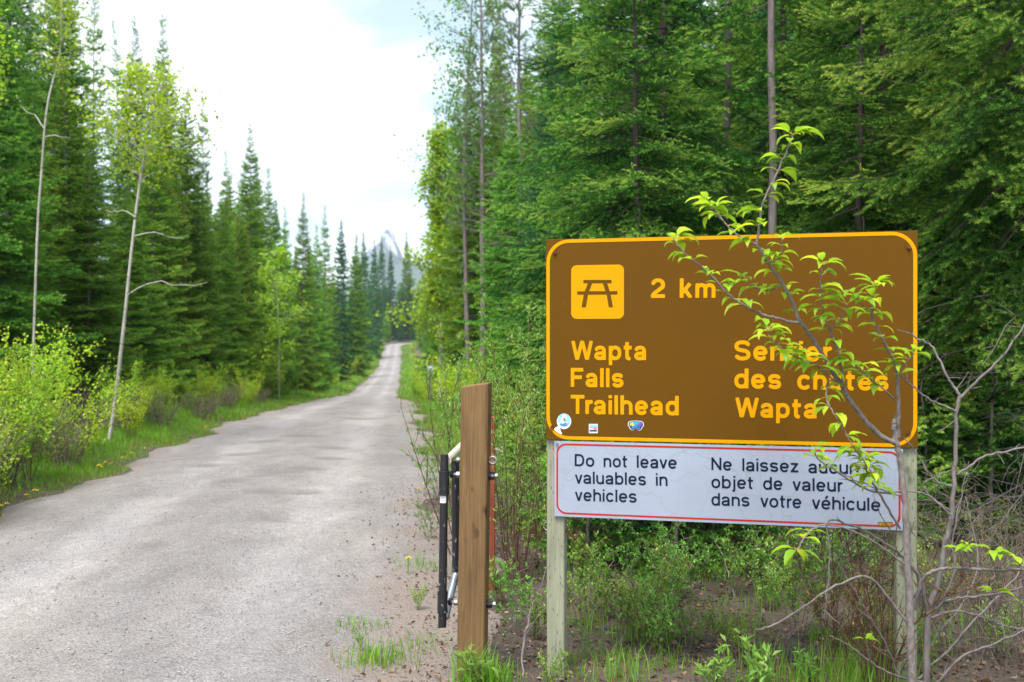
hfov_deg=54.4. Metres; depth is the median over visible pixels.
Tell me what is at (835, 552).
leafy plant
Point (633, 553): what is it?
leafy plant
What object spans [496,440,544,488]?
roadside shrub
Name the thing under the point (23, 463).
bare shrub
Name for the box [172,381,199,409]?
leafy shrub
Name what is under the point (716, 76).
spruce tree
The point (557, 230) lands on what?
spruce tree
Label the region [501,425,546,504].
roadside shrub
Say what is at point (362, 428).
road
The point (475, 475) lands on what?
gate post
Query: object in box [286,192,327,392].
spruce tree
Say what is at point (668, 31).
spruce tree
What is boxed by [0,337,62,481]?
leafy shrub
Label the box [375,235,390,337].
spruce tree
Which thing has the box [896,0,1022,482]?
spruce tree
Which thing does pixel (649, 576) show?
leafy plant
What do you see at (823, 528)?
leafy plant
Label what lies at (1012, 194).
spruce tree
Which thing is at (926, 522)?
leafy plant
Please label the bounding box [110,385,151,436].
leafy shrub
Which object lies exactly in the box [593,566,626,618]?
leafy plant
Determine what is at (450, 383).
roadside shrub
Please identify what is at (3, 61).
aspen tree
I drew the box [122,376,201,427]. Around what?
bare shrub
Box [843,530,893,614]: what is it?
leafy plant
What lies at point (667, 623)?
leafy plant
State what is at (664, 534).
leafy plant
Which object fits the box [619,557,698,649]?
leafy plant
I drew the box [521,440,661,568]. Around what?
young spruce
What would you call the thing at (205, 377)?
leafy shrub
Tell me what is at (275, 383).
roadside shrub
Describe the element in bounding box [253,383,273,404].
bare shrub
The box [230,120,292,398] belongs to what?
spruce tree
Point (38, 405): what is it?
leafy shrub
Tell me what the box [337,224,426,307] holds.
mountain
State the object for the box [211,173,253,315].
spruce tree
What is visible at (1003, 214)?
spruce tree
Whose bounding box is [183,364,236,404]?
leafy shrub
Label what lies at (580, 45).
spruce tree
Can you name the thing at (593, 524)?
leafy plant
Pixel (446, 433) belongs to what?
willow shrub
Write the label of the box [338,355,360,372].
roadside shrub
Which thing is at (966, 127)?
spruce tree
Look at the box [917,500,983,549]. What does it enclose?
leafy plant
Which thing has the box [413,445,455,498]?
leafy plant
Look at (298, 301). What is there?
spruce tree
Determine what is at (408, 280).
spruce tree
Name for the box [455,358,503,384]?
roadside shrub
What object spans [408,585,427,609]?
leafy plant
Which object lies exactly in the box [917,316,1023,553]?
young spruce
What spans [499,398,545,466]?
roadside shrub
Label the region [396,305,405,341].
spruce tree
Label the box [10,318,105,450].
leafy shrub
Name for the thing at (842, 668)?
grass
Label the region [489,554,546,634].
leafy plant
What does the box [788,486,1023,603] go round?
bare thicket
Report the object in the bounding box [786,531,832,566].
leafy plant
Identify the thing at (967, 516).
leafy plant
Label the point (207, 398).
bare shrub
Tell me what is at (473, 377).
roadside shrub
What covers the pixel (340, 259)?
spruce tree
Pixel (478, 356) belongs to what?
willow shrub
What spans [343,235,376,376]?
spruce tree
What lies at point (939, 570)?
bare sapling
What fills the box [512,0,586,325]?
spruce tree
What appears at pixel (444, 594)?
pipe gate
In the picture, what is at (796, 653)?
leafy plant
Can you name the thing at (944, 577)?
leafy plant
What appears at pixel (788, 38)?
spruce tree
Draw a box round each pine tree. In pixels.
[441,0,524,368]
[452,0,556,340]
[537,2,642,274]
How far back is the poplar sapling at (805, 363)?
4.08 m
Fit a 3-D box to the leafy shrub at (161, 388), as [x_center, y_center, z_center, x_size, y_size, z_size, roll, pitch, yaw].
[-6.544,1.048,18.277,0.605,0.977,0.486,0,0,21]
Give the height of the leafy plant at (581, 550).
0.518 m
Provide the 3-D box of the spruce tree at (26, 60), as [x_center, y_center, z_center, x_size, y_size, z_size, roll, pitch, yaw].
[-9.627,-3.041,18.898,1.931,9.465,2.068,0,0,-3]
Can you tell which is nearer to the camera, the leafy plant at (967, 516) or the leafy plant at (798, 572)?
the leafy plant at (798, 572)
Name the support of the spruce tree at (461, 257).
on the ground at (776, 633)
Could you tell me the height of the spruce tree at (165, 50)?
11.674 m
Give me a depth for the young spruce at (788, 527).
7.41 m
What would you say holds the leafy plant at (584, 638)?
on the ground at (776, 633)
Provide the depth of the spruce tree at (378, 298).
196.48 m
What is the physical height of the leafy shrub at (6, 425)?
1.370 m
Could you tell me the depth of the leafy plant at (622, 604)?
5.87 m
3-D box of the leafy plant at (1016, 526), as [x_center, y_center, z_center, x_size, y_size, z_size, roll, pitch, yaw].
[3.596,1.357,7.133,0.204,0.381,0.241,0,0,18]
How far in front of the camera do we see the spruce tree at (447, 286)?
51.63 m
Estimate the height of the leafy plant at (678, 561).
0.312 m
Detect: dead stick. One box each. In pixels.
[514,567,546,675]
[581,628,636,658]
[710,530,735,597]
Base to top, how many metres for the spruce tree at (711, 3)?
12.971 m
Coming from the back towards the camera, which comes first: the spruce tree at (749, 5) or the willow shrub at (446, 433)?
the spruce tree at (749, 5)
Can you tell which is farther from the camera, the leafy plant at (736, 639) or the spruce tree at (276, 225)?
the spruce tree at (276, 225)
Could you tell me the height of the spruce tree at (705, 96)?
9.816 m
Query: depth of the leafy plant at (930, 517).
6.98 m
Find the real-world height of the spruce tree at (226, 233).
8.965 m
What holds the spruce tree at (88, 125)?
on the ground at (776, 633)
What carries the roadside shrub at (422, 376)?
on the ground at (776, 633)
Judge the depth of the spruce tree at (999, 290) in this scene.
8.88 m
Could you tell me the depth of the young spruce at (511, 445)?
8.52 m
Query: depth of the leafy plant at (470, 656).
4.65 m
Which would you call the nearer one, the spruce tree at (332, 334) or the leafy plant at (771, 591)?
the leafy plant at (771, 591)
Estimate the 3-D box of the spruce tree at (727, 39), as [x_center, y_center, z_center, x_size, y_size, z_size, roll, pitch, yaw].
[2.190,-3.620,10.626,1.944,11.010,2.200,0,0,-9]
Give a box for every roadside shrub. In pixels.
[240,336,287,396]
[265,364,287,395]
[328,371,341,384]
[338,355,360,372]
[406,370,419,395]
[407,355,422,365]
[414,370,437,398]
[414,376,438,401]
[415,349,438,384]
[416,378,432,398]
[416,379,425,397]
[423,377,445,398]
[432,355,485,401]
[433,365,493,418]
[448,346,491,386]
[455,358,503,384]
[460,361,534,444]
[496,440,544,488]
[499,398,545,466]
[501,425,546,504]
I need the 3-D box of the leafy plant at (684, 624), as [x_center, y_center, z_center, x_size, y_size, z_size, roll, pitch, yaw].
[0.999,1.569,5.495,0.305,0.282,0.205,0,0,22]
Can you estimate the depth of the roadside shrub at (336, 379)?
84.55 m
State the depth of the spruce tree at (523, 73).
33.01 m
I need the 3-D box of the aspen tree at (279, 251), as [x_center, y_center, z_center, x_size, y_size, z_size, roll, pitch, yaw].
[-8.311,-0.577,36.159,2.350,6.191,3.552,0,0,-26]
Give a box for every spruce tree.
[0,0,62,361]
[0,0,102,420]
[0,0,106,399]
[0,0,133,404]
[8,59,144,411]
[12,0,51,174]
[23,0,131,368]
[37,138,156,416]
[78,0,124,340]
[90,179,195,401]
[98,105,210,402]
[100,18,139,292]
[105,16,172,317]
[109,61,154,275]
[117,95,219,403]
[119,15,226,359]
[135,87,238,398]
[142,89,178,307]
[168,170,251,394]
[170,116,206,294]
[189,85,222,336]
[197,189,269,396]
[199,176,218,267]
[209,191,235,316]
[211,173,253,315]
[213,149,244,387]
[220,162,284,382]
[221,200,283,396]
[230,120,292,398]
[246,157,293,378]
[254,166,305,395]
[271,200,290,339]
[276,206,303,390]
[282,226,292,302]
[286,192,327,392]
[287,252,307,371]
[287,253,305,367]
[298,224,340,393]
[301,242,321,368]
[312,205,342,388]
[319,266,333,366]
[327,220,356,382]
[327,269,347,367]
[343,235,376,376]
[353,232,377,368]
[362,239,385,358]
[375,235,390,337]
[381,302,392,342]
[386,245,396,331]
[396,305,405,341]
[397,233,416,337]
[414,253,442,372]
[414,286,424,347]
[419,109,454,391]
[422,91,475,376]
[423,46,502,401]
[425,147,455,363]
[433,109,492,370]
[438,1,530,394]
[449,111,535,407]
[455,240,545,446]
[459,24,510,288]
[463,0,554,355]
[473,0,720,447]
[474,90,502,259]
[483,83,626,423]
[490,34,575,421]
[491,0,820,457]
[498,33,538,272]
[501,0,750,541]
[505,1,580,339]
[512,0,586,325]
[526,0,620,240]
[601,10,695,221]
[616,3,722,229]
[639,0,723,219]
[643,0,898,234]
[656,0,792,227]
[669,0,874,233]
[683,0,734,140]
[704,0,738,120]
[704,0,750,145]
[709,0,820,231]
[713,0,758,190]
[714,1,802,223]
[722,0,804,222]
[730,0,1023,506]
[758,0,879,230]
[767,0,1023,530]
[794,1,1023,448]
[808,2,906,179]
[810,0,1023,571]
[828,2,912,170]
[883,9,1023,515]
[891,0,1023,354]
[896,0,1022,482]
[902,0,948,98]
[918,1,1023,525]
[947,32,1023,490]
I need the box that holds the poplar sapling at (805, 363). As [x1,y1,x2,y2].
[664,123,930,681]
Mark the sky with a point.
(325, 87)
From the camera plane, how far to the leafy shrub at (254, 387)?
26.44 m
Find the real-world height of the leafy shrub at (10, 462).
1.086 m
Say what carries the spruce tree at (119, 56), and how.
on the ground at (776, 633)
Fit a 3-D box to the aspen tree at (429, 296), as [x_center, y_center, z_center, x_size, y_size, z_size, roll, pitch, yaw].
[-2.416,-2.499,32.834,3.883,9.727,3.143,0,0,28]
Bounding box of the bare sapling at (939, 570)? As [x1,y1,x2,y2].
[823,324,1023,681]
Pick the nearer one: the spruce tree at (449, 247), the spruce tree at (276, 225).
the spruce tree at (449, 247)
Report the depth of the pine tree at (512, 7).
23.95 m
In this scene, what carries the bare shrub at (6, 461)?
on the ground at (776, 633)
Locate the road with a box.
[0,343,504,681]
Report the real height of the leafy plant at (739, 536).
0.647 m
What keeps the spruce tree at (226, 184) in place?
on the ground at (776, 633)
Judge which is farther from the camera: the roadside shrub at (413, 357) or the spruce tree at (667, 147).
the roadside shrub at (413, 357)
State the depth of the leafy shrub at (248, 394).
25.94 m
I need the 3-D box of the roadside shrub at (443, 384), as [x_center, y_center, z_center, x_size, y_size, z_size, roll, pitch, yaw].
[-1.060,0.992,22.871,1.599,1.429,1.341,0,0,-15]
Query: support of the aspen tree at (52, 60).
on the ground at (776, 633)
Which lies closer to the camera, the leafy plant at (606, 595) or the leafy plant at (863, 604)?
the leafy plant at (863, 604)
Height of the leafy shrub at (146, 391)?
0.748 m
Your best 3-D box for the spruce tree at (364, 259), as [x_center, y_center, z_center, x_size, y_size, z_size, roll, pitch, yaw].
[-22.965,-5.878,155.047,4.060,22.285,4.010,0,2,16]
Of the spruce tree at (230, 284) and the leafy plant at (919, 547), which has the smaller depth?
the leafy plant at (919, 547)
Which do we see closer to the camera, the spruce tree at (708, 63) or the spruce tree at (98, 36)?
the spruce tree at (708, 63)
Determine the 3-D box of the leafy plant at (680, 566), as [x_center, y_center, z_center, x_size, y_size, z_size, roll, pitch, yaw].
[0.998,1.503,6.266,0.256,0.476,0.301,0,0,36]
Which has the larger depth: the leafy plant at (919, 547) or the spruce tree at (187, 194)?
the spruce tree at (187, 194)
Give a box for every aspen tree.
[0,0,22,108]
[22,0,95,397]
[60,52,226,439]
[245,240,321,399]
[367,120,478,395]
[393,0,522,367]
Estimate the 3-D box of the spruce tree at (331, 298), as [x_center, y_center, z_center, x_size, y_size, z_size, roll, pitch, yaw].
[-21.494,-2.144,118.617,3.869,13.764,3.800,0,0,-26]
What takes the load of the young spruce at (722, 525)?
on the ground at (776, 633)
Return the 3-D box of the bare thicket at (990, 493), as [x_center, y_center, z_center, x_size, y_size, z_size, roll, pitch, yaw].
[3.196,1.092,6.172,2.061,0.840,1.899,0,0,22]
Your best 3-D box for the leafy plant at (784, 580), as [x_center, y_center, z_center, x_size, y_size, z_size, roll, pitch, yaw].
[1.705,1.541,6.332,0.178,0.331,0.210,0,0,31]
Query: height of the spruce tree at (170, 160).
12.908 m
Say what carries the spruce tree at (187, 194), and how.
on the ground at (776, 633)
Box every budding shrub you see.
[781,526,927,670]
[797,494,1006,681]
[939,506,1023,631]
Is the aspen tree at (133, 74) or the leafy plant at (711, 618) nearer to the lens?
the leafy plant at (711, 618)
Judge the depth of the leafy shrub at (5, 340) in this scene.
12.22 m
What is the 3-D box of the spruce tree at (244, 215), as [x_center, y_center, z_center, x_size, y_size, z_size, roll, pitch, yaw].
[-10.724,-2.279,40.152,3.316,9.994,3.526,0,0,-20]
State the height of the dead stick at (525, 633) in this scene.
0.556 m
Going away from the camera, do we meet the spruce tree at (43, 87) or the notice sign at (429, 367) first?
the spruce tree at (43, 87)
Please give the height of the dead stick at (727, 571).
0.860 m
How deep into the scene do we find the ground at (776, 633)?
5.84 m
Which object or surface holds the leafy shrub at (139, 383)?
on the ground at (776, 633)
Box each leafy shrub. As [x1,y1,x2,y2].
[0,326,17,386]
[0,334,55,460]
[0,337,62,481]
[0,343,56,454]
[0,343,79,488]
[0,353,134,464]
[0,379,14,393]
[0,403,15,459]
[0,405,32,487]
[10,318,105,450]
[86,381,123,425]
[95,361,145,422]
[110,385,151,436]
[122,370,177,418]
[124,358,180,405]
[128,378,153,422]
[130,377,166,409]
[147,371,171,417]
[149,377,184,404]
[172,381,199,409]
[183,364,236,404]
[190,365,216,396]
[190,369,221,407]
[232,380,260,403]
[233,381,254,403]
[234,367,264,402]
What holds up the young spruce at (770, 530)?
on the ground at (776, 633)
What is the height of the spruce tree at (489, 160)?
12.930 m
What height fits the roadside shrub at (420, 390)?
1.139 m
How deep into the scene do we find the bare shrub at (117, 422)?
15.97 m
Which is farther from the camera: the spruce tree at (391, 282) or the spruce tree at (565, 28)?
the spruce tree at (391, 282)
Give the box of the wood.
[327,281,426,341]
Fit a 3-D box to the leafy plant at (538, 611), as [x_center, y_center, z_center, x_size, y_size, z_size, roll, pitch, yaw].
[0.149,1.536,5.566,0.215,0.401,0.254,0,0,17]
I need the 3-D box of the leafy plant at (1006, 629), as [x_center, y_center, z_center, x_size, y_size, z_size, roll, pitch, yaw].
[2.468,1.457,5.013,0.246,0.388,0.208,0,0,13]
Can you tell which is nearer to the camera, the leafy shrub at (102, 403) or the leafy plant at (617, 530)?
the leafy plant at (617, 530)
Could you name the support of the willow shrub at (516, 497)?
on the ground at (776, 633)
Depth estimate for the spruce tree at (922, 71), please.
15.98 m
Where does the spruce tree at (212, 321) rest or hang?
on the ground at (776, 633)
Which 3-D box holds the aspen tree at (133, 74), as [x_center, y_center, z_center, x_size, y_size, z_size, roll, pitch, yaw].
[-5.489,-1.295,14.973,2.112,6.084,2.021,0,0,0]
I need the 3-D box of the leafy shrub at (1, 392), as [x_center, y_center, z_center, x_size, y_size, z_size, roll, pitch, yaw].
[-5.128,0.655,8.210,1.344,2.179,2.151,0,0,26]
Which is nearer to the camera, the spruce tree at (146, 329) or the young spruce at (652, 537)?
the young spruce at (652, 537)
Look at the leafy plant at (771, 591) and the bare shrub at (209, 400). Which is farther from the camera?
the bare shrub at (209, 400)
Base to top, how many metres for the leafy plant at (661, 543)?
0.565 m
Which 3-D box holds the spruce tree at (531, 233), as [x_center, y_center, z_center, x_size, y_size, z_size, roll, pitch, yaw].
[0.706,-1.813,17.411,2.243,7.124,2.220,1,0,-18]
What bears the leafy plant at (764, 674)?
on the ground at (776, 633)
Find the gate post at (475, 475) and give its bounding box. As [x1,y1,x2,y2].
[448,382,497,680]
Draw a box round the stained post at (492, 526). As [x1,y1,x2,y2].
[489,416,494,590]
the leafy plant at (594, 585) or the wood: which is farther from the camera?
the wood
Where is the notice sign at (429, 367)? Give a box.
[427,366,433,401]
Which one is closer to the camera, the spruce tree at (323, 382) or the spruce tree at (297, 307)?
the spruce tree at (323, 382)
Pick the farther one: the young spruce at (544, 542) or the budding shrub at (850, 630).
the young spruce at (544, 542)
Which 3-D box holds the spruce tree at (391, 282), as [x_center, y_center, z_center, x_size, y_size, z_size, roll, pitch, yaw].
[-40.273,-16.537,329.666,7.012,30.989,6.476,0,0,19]
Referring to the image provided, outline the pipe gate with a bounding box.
[437,443,459,627]
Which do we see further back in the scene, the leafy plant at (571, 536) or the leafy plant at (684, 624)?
the leafy plant at (571, 536)
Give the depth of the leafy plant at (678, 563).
6.42 m
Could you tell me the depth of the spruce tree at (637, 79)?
16.50 m
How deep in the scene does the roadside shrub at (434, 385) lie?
35.56 m
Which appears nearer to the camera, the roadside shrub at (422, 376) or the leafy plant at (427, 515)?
the leafy plant at (427, 515)
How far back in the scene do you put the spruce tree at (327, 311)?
109.06 m
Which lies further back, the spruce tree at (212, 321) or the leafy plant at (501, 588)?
the spruce tree at (212, 321)
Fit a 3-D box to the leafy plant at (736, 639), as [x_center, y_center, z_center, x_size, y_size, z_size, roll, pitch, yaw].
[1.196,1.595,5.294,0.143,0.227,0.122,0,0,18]
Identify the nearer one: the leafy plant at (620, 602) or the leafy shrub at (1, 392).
the leafy plant at (620, 602)
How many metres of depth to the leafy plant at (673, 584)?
5.95 m
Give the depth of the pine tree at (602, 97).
18.90 m
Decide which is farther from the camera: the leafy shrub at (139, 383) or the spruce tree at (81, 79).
the spruce tree at (81, 79)
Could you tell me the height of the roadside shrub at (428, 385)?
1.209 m
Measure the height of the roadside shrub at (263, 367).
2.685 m
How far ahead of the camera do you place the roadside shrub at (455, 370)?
21.90 m
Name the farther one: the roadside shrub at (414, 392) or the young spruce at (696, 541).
the roadside shrub at (414, 392)
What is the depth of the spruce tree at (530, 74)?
27.76 m
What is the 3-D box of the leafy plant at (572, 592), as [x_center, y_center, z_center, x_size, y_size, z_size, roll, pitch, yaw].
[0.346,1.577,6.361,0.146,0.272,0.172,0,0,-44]
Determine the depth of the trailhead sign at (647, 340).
4.78 m
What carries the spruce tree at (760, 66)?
on the ground at (776, 633)
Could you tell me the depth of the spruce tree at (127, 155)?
36.12 m
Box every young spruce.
[495,349,581,535]
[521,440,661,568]
[578,440,702,569]
[594,441,751,585]
[636,442,798,570]
[705,444,850,584]
[734,445,921,547]
[780,424,951,563]
[850,320,1005,545]
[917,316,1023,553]
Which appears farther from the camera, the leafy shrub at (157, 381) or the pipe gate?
the leafy shrub at (157, 381)
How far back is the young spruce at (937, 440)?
7.43 m
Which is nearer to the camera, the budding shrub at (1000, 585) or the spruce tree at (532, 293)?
the budding shrub at (1000, 585)
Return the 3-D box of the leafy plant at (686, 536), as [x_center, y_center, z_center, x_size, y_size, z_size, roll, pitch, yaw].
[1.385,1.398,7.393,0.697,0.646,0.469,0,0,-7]
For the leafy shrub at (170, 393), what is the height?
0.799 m
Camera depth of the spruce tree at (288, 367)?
44.13 m
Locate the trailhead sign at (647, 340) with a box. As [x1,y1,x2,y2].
[543,231,917,681]
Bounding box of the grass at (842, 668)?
[0,344,1023,681]
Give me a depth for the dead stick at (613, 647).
5.37 m
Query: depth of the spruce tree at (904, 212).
8.29 m
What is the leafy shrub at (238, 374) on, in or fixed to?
on the ground at (776, 633)
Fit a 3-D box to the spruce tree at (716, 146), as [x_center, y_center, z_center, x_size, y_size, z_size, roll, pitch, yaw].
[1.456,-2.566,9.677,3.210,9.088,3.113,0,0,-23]
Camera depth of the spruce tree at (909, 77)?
11.55 m
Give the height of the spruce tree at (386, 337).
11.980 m
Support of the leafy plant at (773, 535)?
on the ground at (776, 633)
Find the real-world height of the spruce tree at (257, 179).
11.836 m
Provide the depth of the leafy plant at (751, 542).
6.85 m
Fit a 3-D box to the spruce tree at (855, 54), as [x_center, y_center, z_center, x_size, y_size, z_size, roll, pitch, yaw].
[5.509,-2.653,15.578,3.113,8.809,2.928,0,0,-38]
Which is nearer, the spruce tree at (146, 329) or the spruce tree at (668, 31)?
the spruce tree at (668, 31)
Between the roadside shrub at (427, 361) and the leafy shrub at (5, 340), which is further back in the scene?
the roadside shrub at (427, 361)
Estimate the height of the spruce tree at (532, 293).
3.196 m
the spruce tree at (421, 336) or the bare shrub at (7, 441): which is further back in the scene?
the spruce tree at (421, 336)
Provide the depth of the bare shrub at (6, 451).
10.04 m
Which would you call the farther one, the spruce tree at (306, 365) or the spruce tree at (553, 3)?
the spruce tree at (306, 365)
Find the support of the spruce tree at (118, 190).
on the ground at (776, 633)
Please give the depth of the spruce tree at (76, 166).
18.48 m
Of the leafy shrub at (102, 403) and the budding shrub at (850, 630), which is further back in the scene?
the leafy shrub at (102, 403)
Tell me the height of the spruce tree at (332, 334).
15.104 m
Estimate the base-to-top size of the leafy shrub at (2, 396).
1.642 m
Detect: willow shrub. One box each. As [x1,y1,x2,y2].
[397,322,503,554]
[431,329,544,516]
[476,337,546,546]
[479,293,546,591]
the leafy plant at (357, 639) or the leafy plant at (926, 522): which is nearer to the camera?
the leafy plant at (357, 639)
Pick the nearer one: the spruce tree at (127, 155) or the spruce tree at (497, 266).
the spruce tree at (497, 266)
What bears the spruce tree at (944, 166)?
on the ground at (776, 633)
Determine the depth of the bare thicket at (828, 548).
6.55 m
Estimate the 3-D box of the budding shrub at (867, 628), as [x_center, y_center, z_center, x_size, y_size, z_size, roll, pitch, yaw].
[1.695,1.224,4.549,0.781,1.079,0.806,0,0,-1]
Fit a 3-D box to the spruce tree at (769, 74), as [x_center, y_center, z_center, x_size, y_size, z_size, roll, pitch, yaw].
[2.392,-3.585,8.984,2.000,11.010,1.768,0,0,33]
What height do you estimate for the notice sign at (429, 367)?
1.457 m
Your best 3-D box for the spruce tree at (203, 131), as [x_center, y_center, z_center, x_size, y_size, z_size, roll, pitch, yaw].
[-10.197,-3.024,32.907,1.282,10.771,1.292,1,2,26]
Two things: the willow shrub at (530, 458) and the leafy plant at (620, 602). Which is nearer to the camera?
the leafy plant at (620, 602)
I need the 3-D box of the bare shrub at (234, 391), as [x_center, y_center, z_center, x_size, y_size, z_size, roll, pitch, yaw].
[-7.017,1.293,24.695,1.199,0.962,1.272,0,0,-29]
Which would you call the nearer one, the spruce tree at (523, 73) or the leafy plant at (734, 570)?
the leafy plant at (734, 570)
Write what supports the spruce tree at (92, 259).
on the ground at (776, 633)
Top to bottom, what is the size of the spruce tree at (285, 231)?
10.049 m
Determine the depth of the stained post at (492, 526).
6.65 m
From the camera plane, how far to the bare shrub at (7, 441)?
9.59 m
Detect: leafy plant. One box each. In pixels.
[352,626,368,648]
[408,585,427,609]
[411,501,449,538]
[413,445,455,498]
[453,643,498,681]
[489,547,518,604]
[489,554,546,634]
[517,578,546,639]
[535,648,568,681]
[539,543,619,608]
[567,518,609,578]
[567,522,585,559]
[567,544,622,623]
[567,570,581,601]
[568,618,620,660]
[574,517,610,543]
[589,518,657,568]
[589,564,665,634]
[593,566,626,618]
[608,527,651,578]
[609,562,671,642]
[612,582,638,625]
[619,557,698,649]
[623,520,691,568]
[635,578,681,655]
[639,548,702,612]
[643,521,715,598]
[647,541,697,596]
[654,550,699,581]
[660,521,718,562]
[669,552,692,595]
[672,599,722,643]
[686,525,768,596]
[691,593,738,640]
[692,634,734,681]
[715,527,858,638]
[725,617,750,654]
[733,524,749,551]
[734,628,780,681]
[739,526,806,578]
[747,559,781,609]
[748,525,789,589]
[748,543,802,585]
[755,526,797,543]
[764,556,793,595]
[771,532,822,565]
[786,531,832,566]
[791,647,825,681]
[794,527,866,592]
[801,527,867,569]
[841,586,880,631]
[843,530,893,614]
[877,509,947,546]
[881,537,923,566]
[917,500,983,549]
[917,543,962,604]
[918,503,963,552]
[962,494,1019,557]
[971,547,1004,585]
[972,597,1023,655]
[1000,503,1023,546]
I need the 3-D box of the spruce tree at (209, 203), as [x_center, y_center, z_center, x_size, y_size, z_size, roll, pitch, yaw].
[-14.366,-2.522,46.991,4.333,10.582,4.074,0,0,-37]
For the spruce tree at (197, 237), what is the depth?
27.47 m
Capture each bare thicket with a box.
[438,465,588,575]
[730,508,993,602]
[756,489,1023,681]
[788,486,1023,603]
[877,451,1023,583]
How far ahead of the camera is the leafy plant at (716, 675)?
4.74 m
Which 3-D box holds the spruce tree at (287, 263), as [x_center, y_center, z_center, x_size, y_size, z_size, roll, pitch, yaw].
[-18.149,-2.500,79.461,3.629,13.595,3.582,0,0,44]
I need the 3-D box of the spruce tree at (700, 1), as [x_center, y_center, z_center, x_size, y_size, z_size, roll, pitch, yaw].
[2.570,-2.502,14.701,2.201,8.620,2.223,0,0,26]
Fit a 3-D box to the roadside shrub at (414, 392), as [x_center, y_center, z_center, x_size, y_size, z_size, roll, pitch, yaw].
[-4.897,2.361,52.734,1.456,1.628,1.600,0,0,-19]
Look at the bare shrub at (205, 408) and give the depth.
19.67 m
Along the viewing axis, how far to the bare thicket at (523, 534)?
7.18 m
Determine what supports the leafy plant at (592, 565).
on the ground at (776, 633)
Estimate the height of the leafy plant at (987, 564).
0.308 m
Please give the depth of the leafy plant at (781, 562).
6.62 m
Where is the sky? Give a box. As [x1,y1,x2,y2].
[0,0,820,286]
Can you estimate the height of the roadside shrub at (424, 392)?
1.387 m
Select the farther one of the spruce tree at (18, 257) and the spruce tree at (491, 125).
the spruce tree at (491, 125)
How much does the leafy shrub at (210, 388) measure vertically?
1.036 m
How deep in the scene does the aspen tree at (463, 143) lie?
28.92 m
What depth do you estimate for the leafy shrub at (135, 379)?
16.48 m
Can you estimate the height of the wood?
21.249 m
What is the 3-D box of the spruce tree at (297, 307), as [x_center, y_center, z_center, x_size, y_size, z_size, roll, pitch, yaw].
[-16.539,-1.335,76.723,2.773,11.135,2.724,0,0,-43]
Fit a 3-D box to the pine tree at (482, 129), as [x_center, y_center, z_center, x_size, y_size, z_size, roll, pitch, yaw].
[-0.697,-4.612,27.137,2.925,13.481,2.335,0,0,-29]
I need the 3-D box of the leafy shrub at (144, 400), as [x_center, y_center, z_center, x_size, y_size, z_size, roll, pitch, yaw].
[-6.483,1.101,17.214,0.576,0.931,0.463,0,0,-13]
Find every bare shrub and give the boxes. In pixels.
[0,381,83,488]
[0,406,32,474]
[0,408,43,463]
[4,380,55,465]
[26,401,117,467]
[53,380,127,448]
[66,376,149,422]
[71,372,108,412]
[88,383,141,429]
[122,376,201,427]
[181,389,222,419]
[185,388,223,410]
[188,391,225,417]
[201,378,239,407]
[215,374,247,403]
[221,383,246,408]
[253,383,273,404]
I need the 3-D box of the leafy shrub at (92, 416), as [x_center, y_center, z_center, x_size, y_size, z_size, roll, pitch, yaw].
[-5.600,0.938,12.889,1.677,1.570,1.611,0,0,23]
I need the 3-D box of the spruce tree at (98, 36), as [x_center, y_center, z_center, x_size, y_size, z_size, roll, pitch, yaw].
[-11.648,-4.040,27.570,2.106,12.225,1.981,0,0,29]
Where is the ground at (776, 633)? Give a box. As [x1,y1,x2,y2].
[0,335,1023,681]
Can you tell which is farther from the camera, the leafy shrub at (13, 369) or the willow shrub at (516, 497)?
the leafy shrub at (13, 369)
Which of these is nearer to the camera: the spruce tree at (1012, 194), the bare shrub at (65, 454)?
the spruce tree at (1012, 194)
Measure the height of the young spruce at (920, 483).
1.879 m
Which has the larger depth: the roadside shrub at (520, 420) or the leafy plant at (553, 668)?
the roadside shrub at (520, 420)
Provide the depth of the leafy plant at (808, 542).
7.01 m
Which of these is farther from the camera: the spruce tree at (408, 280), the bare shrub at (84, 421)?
the spruce tree at (408, 280)
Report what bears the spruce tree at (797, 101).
on the ground at (776, 633)
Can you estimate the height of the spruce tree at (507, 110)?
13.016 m
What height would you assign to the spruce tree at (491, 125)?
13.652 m
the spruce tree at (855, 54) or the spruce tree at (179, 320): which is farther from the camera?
the spruce tree at (179, 320)
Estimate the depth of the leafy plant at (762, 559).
6.60 m
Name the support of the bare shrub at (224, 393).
on the ground at (776, 633)
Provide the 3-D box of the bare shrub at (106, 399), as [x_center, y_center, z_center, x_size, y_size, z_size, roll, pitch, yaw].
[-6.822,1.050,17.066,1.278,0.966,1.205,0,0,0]
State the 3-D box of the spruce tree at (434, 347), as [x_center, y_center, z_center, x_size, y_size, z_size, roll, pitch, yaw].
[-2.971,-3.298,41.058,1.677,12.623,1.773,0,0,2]
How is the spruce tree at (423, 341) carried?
on the ground at (776, 633)
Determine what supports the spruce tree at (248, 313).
on the ground at (776, 633)
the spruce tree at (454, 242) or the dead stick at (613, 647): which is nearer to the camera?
the dead stick at (613, 647)
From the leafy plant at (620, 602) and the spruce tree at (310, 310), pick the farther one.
the spruce tree at (310, 310)
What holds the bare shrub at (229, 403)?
on the ground at (776, 633)
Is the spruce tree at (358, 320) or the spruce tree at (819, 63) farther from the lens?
the spruce tree at (358, 320)
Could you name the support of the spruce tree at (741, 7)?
on the ground at (776, 633)

